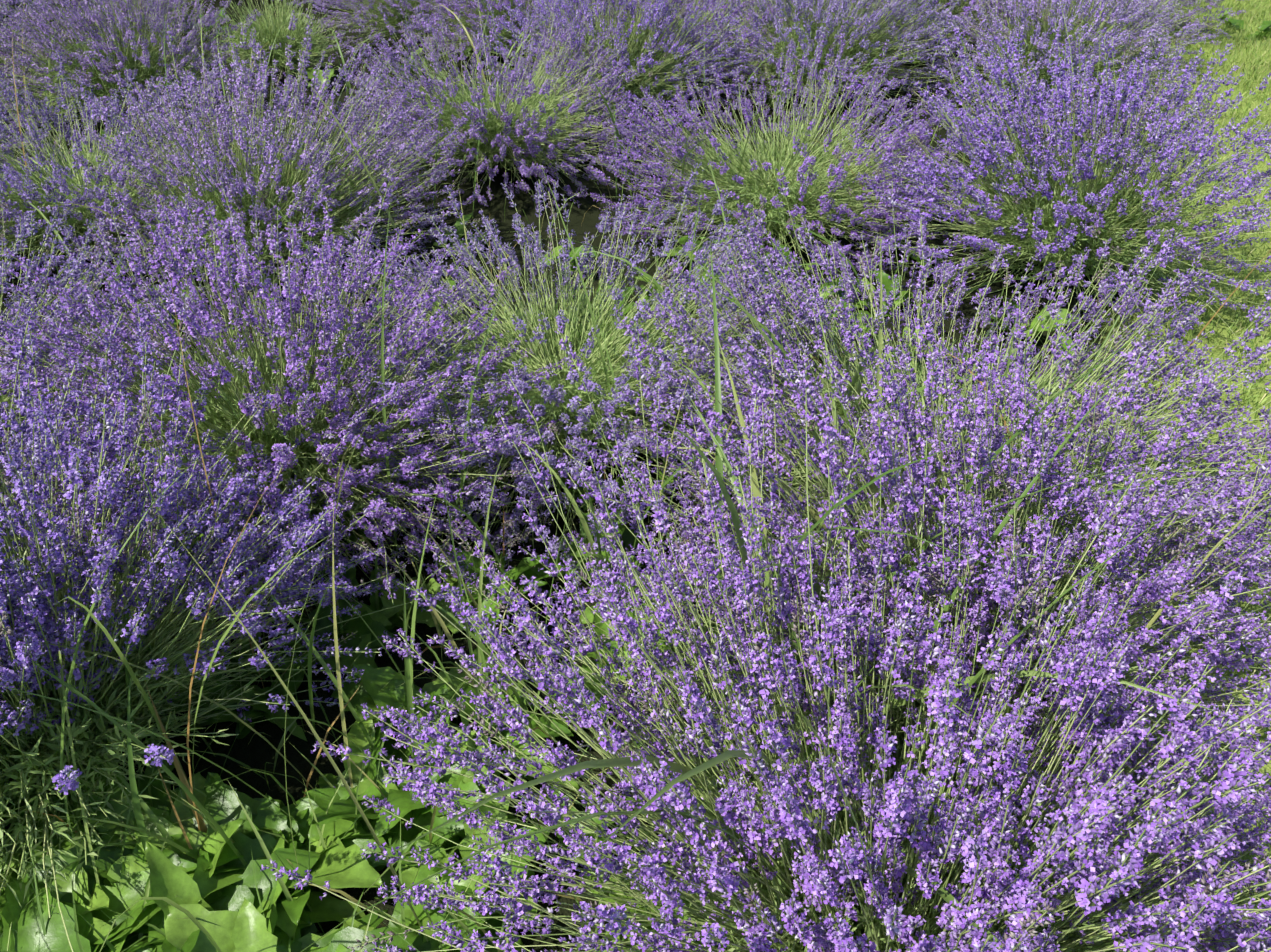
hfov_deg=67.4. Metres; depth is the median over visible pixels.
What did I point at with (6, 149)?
lavender bush
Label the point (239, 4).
lavender bush
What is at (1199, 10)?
lavender bush
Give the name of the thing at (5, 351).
lavender bush
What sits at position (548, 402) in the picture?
lavender bush
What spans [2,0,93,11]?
lavender bush
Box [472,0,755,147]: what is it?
lavender bush
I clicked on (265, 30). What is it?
lavender bush
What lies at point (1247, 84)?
lawn grass
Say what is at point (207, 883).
weed plants
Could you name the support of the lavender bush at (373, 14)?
on the ground at (258, 750)
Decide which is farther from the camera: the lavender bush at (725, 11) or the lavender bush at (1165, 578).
the lavender bush at (725, 11)
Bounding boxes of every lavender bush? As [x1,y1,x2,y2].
[0,0,68,126]
[0,0,284,152]
[0,50,256,306]
[0,89,57,244]
[0,174,577,722]
[0,204,179,568]
[0,302,505,951]
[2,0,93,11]
[26,10,487,345]
[80,0,197,37]
[182,0,272,9]
[205,0,343,81]
[260,326,1270,951]
[281,0,358,7]
[282,162,865,603]
[301,0,476,63]
[335,0,653,211]
[387,0,586,68]
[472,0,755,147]
[525,292,1270,951]
[550,0,803,109]
[573,167,1270,817]
[582,20,962,301]
[678,0,870,44]
[682,0,979,123]
[824,0,1270,361]
[825,0,1036,65]
[906,0,1218,131]
[969,0,1235,84]
[1139,0,1248,44]
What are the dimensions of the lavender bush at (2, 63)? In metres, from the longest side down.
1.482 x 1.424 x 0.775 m
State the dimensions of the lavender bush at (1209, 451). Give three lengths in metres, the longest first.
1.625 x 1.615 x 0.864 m
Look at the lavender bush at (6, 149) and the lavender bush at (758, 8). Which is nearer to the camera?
the lavender bush at (6, 149)
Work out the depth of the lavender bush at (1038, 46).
4.66 m
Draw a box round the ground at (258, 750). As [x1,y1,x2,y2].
[0,0,1270,951]
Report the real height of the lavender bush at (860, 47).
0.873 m
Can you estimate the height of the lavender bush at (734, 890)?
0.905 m
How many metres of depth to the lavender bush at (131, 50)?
4.45 m
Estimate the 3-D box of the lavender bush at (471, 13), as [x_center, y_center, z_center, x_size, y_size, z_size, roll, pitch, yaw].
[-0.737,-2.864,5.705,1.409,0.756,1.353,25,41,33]
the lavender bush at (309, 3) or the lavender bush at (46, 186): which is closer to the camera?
the lavender bush at (46, 186)
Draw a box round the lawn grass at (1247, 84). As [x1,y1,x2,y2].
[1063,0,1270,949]
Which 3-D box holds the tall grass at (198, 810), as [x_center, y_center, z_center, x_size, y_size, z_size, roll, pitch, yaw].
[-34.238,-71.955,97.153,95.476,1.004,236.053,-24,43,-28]
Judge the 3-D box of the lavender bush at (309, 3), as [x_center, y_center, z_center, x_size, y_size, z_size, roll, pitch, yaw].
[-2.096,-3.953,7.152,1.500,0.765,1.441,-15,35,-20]
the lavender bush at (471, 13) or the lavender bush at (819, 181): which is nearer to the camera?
the lavender bush at (819, 181)
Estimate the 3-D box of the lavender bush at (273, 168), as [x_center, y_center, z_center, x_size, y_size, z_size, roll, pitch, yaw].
[-1.254,-1.083,3.218,1.492,0.913,1.373,6,37,2]
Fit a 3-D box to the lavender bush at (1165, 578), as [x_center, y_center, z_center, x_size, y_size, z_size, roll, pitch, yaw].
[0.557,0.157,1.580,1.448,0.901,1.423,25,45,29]
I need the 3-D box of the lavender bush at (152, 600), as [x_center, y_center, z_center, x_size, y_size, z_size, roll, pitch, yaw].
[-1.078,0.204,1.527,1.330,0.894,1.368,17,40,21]
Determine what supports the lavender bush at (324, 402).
on the ground at (258, 750)
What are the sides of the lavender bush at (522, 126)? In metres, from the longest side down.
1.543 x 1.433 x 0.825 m
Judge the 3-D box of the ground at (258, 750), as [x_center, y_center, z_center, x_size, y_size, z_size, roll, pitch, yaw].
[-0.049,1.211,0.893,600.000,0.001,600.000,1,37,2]
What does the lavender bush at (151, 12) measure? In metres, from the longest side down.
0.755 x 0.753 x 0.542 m
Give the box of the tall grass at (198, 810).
[0,0,1270,951]
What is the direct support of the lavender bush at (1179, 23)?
on the ground at (258, 750)
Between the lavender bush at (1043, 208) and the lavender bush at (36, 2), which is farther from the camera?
the lavender bush at (36, 2)
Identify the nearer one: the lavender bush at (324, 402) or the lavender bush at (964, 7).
the lavender bush at (324, 402)
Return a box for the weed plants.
[0,7,1270,951]

